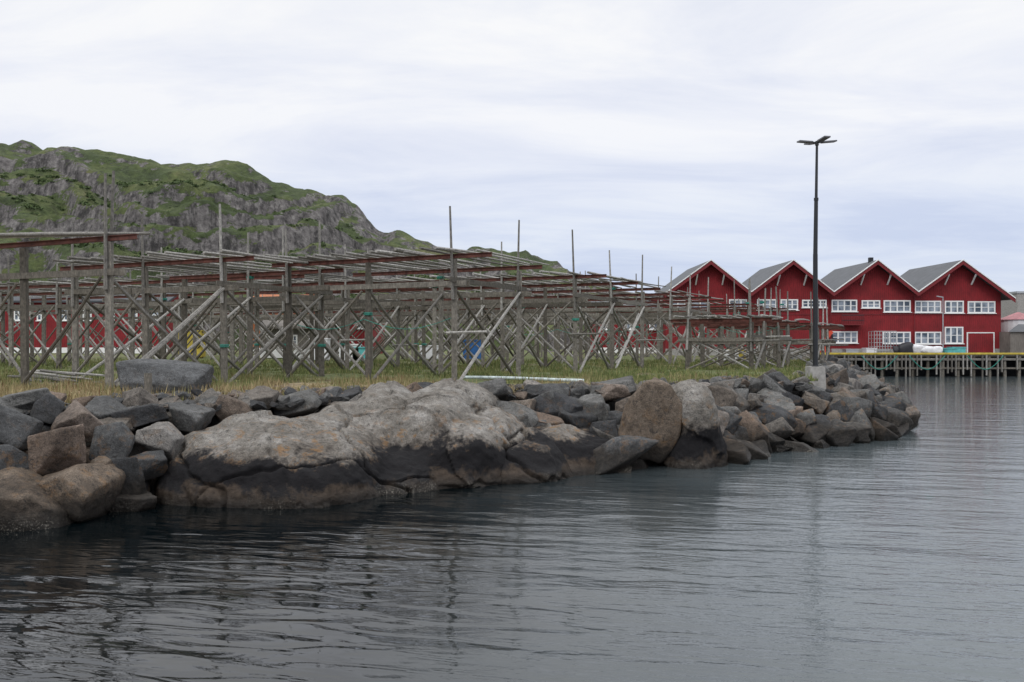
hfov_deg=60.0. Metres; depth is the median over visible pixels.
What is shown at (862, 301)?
window frames
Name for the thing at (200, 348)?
yellow container
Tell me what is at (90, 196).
hillside shrubs
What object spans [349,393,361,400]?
boulder
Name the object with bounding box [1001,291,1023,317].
concrete silo
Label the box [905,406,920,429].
boulder
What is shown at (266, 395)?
boulder
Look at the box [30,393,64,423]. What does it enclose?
rock
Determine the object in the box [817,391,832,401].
boulder
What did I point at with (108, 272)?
fish drying rack
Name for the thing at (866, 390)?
boulder
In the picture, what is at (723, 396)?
boulder
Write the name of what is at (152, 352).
rack poles
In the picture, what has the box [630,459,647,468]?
boulder
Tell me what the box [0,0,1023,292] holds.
sky
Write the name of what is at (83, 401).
boulder
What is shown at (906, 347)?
bulk bag
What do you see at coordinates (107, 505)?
boulder
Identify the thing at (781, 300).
window frames
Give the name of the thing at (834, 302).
window panes
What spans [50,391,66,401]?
boulder
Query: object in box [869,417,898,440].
boulder
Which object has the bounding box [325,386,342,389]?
boulder
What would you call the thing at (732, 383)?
boulder
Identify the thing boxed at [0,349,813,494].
ground
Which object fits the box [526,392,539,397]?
boulder
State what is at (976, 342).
garage door
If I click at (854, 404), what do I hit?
boulder
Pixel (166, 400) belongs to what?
boulder
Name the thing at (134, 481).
seawall block
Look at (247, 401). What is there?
boulder
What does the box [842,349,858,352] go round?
fish tub
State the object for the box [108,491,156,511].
boulder
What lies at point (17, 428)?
boulder
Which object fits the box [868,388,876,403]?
boulder
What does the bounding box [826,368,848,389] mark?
boulder
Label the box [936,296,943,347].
quay lamp
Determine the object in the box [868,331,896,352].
wire cage
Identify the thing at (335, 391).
boulder
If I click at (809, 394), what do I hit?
boulder
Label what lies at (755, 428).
boulder
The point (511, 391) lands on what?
boulder
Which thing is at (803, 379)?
boulder
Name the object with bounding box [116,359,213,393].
granite block
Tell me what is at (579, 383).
boulder
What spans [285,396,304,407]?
boulder
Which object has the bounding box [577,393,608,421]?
seawall block
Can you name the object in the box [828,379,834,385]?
boulder
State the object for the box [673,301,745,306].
window panes
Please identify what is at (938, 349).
bulk bag
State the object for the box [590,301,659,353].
red storehouse
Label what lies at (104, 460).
seawall block
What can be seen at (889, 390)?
boulder
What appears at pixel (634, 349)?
window frames
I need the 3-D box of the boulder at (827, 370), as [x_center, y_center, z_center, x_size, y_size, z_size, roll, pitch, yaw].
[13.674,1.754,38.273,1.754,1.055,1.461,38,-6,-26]
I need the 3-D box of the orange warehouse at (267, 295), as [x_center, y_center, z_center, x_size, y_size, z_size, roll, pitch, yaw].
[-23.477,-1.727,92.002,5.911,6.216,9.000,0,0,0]
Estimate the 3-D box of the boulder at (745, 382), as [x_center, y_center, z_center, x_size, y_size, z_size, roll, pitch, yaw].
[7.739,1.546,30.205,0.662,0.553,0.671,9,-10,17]
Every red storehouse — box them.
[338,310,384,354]
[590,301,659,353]
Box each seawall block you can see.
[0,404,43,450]
[0,444,28,469]
[0,467,73,530]
[1,388,51,409]
[27,424,85,475]
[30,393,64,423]
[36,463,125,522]
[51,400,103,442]
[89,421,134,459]
[90,456,112,464]
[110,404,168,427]
[110,457,146,494]
[130,450,167,480]
[134,422,184,461]
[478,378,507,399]
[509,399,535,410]
[526,383,569,398]
[535,390,582,416]
[536,420,546,425]
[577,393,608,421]
[589,420,618,439]
[590,376,635,393]
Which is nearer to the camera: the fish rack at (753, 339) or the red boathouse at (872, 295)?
the fish rack at (753, 339)
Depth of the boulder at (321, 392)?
23.52 m
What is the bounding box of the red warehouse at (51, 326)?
[0,291,191,352]
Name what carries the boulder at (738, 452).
in the sea water
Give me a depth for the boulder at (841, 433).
27.98 m
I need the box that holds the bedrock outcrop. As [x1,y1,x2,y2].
[87,378,727,508]
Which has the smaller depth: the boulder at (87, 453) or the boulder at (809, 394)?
the boulder at (87, 453)
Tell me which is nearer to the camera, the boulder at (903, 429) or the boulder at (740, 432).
the boulder at (740, 432)
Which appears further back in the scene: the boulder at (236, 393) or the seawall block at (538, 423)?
the seawall block at (538, 423)
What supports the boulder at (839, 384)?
on the boulder at (866, 390)
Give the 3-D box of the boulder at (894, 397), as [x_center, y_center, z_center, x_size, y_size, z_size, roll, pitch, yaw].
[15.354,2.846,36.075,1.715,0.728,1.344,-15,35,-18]
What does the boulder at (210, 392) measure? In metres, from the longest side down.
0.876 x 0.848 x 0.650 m
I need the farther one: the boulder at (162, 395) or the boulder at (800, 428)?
the boulder at (800, 428)
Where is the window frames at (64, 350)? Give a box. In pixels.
[0,310,167,352]
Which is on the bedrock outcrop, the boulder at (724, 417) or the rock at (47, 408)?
the boulder at (724, 417)
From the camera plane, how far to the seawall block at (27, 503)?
15.65 m
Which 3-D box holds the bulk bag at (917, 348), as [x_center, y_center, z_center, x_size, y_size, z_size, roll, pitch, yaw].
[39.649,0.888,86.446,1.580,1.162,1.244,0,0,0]
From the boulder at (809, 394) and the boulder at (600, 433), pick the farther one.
the boulder at (809, 394)
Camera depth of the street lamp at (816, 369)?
32.93 m
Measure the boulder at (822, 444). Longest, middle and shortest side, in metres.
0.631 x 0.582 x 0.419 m
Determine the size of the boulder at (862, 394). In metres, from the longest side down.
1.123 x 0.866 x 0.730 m
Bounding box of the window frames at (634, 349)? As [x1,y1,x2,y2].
[598,324,659,353]
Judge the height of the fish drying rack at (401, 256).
6.268 m
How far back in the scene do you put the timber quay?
84.01 m
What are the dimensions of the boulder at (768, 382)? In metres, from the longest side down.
1.736 x 1.496 x 0.918 m
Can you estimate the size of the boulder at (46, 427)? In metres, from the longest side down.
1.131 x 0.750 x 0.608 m
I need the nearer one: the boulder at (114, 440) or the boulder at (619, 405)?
the boulder at (114, 440)
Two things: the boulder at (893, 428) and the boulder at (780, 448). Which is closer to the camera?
the boulder at (780, 448)
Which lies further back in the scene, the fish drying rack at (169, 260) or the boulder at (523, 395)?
the fish drying rack at (169, 260)
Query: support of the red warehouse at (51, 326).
on the ground at (214, 422)
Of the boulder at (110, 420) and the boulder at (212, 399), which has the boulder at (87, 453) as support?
the boulder at (110, 420)
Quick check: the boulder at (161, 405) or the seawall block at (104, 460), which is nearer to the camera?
the seawall block at (104, 460)
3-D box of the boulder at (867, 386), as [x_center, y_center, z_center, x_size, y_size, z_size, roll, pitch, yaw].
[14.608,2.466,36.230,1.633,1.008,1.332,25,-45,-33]
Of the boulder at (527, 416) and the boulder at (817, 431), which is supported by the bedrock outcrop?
the boulder at (527, 416)
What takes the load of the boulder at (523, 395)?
on the boulder at (531, 395)
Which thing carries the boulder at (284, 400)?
on the boulder at (279, 400)
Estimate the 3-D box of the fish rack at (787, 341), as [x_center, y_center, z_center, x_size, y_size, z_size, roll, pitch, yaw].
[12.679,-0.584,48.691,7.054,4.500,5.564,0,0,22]
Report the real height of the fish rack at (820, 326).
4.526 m
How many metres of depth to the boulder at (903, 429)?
31.37 m
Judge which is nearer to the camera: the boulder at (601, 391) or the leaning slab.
the leaning slab
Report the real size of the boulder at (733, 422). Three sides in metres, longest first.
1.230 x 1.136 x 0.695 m
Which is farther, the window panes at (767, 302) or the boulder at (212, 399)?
the window panes at (767, 302)
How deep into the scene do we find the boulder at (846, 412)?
29.71 m
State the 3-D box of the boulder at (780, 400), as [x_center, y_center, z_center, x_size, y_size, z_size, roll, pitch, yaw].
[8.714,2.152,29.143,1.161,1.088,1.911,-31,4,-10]
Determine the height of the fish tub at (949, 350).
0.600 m
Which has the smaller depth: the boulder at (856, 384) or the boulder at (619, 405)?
the boulder at (619, 405)
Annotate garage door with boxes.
[966,332,994,352]
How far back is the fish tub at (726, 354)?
59.50 m
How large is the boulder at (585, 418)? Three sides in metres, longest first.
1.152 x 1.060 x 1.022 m
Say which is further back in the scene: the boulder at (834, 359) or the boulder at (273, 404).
the boulder at (834, 359)
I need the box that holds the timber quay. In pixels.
[807,353,1023,376]
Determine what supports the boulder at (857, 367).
on the ground at (214, 422)
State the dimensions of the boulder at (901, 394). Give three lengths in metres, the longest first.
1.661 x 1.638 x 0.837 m
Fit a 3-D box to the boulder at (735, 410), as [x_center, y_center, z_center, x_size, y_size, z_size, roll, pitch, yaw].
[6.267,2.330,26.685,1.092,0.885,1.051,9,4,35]
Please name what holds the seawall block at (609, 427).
on the bedrock outcrop
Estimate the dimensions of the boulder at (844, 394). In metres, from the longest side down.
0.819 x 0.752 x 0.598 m
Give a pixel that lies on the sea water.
(900, 559)
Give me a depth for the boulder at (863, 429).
28.89 m
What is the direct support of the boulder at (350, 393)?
on the bedrock outcrop
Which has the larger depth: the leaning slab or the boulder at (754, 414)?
the boulder at (754, 414)
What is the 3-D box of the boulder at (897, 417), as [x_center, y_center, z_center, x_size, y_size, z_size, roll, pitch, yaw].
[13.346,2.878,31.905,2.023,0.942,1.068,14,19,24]
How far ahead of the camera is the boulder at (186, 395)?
21.31 m
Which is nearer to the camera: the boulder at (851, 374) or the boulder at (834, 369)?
the boulder at (851, 374)
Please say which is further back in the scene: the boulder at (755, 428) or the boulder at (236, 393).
the boulder at (755, 428)
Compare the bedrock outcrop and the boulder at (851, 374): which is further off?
the boulder at (851, 374)
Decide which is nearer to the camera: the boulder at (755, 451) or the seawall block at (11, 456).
the seawall block at (11, 456)
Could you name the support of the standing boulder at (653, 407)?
on the bedrock outcrop
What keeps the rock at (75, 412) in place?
on the boulder at (114, 440)
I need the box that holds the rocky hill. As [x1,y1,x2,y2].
[0,140,648,351]
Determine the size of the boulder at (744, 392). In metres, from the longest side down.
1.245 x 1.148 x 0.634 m
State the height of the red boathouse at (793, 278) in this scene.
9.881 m
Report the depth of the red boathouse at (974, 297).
90.00 m
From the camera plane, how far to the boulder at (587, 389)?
25.91 m
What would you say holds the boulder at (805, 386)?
on the boulder at (816, 390)
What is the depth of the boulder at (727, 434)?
25.01 m
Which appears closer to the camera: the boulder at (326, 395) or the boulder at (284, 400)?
the boulder at (284, 400)
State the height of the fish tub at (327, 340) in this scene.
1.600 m
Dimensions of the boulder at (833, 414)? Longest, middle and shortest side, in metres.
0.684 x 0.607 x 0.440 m
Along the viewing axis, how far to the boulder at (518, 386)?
26.21 m
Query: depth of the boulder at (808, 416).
28.26 m
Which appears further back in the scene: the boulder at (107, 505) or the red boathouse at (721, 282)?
the red boathouse at (721, 282)
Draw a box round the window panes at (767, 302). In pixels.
[759,301,824,308]
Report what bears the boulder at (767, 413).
on the ground at (214, 422)
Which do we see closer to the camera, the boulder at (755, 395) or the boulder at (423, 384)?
the boulder at (423, 384)
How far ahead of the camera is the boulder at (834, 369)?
39.74 m
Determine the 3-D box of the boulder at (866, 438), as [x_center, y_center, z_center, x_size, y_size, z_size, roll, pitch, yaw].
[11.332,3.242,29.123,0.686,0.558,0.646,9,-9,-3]
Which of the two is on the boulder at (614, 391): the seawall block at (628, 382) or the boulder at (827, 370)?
the seawall block at (628, 382)
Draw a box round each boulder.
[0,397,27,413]
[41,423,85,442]
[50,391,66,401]
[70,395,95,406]
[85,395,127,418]
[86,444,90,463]
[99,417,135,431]
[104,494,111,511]
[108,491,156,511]
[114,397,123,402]
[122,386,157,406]
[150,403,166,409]
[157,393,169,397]
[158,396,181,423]
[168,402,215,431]
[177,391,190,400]
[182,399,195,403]
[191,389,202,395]
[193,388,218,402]
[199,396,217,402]
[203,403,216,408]
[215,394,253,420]
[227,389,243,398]
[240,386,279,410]
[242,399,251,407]
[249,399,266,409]
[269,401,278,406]
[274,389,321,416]
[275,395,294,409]
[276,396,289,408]
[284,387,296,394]
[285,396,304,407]
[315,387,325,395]
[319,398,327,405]
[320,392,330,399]
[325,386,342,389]
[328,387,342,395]
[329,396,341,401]
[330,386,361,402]
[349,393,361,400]
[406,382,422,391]
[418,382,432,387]
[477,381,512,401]
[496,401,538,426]
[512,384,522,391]
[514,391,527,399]
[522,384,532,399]
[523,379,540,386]
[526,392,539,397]
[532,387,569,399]
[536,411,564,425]
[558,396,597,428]
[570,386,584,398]
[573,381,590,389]
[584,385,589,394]
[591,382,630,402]
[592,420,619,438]
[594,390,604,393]
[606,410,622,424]
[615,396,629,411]
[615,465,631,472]
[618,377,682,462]
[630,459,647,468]
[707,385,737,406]
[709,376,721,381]
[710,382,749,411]
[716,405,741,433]
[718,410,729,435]
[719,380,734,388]
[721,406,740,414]
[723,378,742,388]
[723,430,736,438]
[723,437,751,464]
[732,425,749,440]
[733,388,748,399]
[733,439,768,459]
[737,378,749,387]
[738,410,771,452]
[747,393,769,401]
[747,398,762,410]
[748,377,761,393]
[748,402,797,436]
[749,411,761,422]
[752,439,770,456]
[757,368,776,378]
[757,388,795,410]
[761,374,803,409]
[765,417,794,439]
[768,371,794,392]
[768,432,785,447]
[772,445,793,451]
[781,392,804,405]
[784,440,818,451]
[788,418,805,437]
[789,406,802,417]
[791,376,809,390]
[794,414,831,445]
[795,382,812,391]
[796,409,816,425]
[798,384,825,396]
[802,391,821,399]
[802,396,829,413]
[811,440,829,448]
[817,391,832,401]
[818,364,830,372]
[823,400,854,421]
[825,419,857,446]
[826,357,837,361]
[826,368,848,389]
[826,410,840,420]
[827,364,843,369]
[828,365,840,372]
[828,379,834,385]
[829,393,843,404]
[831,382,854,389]
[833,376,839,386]
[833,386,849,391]
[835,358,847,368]
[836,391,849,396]
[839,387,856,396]
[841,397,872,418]
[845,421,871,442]
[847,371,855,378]
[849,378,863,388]
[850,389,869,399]
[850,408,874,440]
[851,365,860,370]
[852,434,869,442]
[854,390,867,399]
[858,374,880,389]
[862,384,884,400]
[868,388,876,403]
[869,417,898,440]
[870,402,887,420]
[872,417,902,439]
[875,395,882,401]
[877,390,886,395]
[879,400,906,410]
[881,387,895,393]
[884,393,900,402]
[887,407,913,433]
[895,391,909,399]
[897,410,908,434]
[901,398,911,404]
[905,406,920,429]
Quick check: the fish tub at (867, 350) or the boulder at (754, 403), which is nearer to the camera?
the boulder at (754, 403)
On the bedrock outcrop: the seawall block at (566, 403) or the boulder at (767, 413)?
the seawall block at (566, 403)
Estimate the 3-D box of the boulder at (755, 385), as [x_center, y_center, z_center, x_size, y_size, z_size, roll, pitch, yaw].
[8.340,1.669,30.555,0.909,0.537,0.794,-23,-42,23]
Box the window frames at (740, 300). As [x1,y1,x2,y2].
[673,299,746,308]
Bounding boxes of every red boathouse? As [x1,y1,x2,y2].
[649,259,751,355]
[742,259,833,353]
[821,257,918,352]
[900,259,1015,352]
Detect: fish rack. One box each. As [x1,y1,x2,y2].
[670,278,789,370]
[673,287,811,367]
[707,292,838,363]
[744,301,847,361]
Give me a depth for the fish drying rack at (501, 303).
44.12 m
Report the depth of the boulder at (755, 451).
24.81 m
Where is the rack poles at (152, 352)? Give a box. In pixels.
[0,171,224,386]
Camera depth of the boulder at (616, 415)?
24.25 m
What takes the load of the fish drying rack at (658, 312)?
on the ground at (214, 422)
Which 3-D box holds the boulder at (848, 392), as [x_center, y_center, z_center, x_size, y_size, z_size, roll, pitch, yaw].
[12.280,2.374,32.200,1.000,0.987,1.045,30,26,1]
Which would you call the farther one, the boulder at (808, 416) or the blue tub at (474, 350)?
the blue tub at (474, 350)
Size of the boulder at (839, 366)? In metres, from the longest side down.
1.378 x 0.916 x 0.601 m
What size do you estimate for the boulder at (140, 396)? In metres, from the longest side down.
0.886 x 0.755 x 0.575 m
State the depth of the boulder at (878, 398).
34.42 m
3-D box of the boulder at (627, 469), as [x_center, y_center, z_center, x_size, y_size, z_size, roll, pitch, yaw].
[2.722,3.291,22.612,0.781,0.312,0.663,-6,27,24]
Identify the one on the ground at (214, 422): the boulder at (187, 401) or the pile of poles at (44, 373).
the pile of poles at (44, 373)
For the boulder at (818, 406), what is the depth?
29.92 m
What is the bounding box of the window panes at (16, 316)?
[15,310,157,318]
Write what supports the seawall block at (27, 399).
on the ground at (214, 422)
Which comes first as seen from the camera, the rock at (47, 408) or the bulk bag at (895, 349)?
the rock at (47, 408)
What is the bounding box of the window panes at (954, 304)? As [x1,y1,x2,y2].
[916,302,993,342]
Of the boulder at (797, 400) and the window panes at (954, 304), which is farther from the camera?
the window panes at (954, 304)
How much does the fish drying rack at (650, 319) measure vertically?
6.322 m
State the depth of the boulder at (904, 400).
36.63 m
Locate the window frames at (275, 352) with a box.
[260,335,309,357]
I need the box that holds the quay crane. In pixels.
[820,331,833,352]
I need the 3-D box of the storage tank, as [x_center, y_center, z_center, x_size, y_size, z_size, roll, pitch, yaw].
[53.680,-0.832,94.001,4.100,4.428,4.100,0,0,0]
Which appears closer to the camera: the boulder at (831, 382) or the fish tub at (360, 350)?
the boulder at (831, 382)
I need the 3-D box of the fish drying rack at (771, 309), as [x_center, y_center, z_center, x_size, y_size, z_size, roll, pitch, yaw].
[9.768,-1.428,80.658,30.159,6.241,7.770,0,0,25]
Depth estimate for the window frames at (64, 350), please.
91.95 m
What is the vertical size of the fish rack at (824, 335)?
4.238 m
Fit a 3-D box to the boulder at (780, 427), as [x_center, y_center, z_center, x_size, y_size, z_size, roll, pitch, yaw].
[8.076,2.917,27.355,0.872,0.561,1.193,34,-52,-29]
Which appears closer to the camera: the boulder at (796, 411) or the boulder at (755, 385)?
the boulder at (796, 411)
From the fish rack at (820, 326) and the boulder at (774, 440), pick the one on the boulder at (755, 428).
the boulder at (774, 440)
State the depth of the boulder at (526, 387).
25.42 m
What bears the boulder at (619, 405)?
on the ground at (214, 422)
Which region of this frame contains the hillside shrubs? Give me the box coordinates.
[0,168,588,330]
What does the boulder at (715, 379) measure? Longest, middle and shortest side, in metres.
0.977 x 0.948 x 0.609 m
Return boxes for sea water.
[0,375,1023,681]
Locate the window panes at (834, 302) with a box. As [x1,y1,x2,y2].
[833,301,908,341]
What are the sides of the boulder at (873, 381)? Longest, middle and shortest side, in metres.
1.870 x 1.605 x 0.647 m
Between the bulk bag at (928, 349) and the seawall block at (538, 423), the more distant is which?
the bulk bag at (928, 349)
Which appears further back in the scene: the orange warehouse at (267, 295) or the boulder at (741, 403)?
the orange warehouse at (267, 295)
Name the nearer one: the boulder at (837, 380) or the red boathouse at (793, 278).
the boulder at (837, 380)
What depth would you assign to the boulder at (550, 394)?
24.56 m
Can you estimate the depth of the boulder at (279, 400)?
22.06 m
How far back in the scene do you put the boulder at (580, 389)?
25.41 m
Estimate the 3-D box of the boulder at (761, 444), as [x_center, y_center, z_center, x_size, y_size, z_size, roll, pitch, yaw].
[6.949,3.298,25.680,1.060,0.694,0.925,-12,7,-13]
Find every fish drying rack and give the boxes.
[0,173,138,388]
[0,228,417,372]
[52,204,354,382]
[79,266,724,363]
[187,280,762,358]
[244,229,665,372]
[256,206,548,379]
[461,288,795,356]
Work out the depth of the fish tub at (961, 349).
86.50 m
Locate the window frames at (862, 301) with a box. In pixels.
[831,300,911,343]
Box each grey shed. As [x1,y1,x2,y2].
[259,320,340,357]
[999,324,1023,352]
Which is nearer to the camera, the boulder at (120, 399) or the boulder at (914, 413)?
the boulder at (120, 399)
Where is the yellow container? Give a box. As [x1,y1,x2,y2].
[178,330,205,357]
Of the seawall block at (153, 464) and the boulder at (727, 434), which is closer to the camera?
the seawall block at (153, 464)
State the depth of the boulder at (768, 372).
31.18 m
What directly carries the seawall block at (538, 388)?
on the ground at (214, 422)
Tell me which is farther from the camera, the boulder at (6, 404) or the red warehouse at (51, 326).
the red warehouse at (51, 326)
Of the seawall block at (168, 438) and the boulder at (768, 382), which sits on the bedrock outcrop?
the seawall block at (168, 438)
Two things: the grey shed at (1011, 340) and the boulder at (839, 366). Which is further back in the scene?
the grey shed at (1011, 340)
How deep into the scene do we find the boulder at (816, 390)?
30.88 m
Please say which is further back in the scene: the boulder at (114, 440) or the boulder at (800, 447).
the boulder at (800, 447)
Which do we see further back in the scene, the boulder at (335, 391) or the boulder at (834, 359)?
the boulder at (834, 359)
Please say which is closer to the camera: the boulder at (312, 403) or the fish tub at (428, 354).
the boulder at (312, 403)
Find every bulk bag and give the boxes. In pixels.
[892,346,898,352]
[898,342,912,352]
[913,344,925,352]
[921,346,934,352]
[933,346,942,352]
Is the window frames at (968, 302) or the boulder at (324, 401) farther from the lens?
the window frames at (968, 302)
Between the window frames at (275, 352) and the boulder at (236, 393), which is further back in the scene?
the window frames at (275, 352)
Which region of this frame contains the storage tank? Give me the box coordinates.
[1001,312,1023,331]
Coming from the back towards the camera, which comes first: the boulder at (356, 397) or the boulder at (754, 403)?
the boulder at (754, 403)
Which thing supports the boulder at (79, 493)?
on the bedrock outcrop
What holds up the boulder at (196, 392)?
on the ground at (214, 422)
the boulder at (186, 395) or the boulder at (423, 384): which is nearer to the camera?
the boulder at (186, 395)
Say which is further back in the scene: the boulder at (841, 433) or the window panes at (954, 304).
the window panes at (954, 304)
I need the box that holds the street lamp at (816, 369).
[797,136,836,388]
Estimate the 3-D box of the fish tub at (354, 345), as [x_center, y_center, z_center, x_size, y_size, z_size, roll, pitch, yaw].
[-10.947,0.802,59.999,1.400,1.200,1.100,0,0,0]
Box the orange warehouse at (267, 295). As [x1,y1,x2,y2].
[253,294,318,353]
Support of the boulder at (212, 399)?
on the ground at (214, 422)
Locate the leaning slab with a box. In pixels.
[592,435,658,474]
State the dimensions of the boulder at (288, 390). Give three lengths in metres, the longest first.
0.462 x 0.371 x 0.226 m
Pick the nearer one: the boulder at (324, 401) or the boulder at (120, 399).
the boulder at (120, 399)
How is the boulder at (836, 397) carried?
on the ground at (214, 422)
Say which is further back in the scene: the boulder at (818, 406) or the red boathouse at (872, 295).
the red boathouse at (872, 295)
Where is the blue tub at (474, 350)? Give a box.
[463,340,480,358]
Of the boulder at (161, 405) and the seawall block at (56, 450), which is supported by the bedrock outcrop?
the seawall block at (56, 450)
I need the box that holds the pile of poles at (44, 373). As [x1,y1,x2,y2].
[7,369,104,384]
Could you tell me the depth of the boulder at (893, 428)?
29.88 m
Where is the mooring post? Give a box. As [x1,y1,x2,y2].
[144,373,151,392]
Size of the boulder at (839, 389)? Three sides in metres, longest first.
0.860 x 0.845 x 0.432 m
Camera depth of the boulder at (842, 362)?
51.18 m
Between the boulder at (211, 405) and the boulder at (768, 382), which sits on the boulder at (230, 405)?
the boulder at (211, 405)
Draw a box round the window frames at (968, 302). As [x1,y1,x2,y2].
[915,301,996,344]
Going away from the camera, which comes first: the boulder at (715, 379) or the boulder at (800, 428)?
the boulder at (800, 428)
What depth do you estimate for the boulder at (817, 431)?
28.02 m
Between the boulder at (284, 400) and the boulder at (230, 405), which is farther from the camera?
the boulder at (284, 400)
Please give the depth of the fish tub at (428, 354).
63.50 m
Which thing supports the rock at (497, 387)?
on the ground at (214, 422)
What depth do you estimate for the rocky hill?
147.09 m
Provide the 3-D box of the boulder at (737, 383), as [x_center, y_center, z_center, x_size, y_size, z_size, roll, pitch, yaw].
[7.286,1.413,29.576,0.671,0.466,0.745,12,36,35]
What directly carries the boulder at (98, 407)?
on the boulder at (110, 420)
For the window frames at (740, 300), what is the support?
in the red boathouse at (721, 282)
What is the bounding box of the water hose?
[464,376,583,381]
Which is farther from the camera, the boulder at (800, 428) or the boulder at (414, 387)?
the boulder at (800, 428)
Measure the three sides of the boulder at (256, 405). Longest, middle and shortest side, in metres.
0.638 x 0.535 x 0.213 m
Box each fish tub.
[309,338,330,360]
[339,344,361,361]
[352,347,373,360]
[419,345,437,360]
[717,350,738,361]
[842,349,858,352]
[862,348,876,352]
[943,348,956,352]
[947,347,965,352]
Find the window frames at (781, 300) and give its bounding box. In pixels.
[757,299,826,310]
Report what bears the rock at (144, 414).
on the boulder at (110, 420)
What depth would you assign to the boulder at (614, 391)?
25.43 m
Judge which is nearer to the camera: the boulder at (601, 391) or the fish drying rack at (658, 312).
the boulder at (601, 391)
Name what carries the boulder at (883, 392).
on the boulder at (867, 386)
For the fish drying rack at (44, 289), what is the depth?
44.95 m
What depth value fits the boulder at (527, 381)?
26.17 m
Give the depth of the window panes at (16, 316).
91.97 m
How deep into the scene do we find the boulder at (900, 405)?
32.27 m
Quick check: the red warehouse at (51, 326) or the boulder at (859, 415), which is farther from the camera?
the red warehouse at (51, 326)
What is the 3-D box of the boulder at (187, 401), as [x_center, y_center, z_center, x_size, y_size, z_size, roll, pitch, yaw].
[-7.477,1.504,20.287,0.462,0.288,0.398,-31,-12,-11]

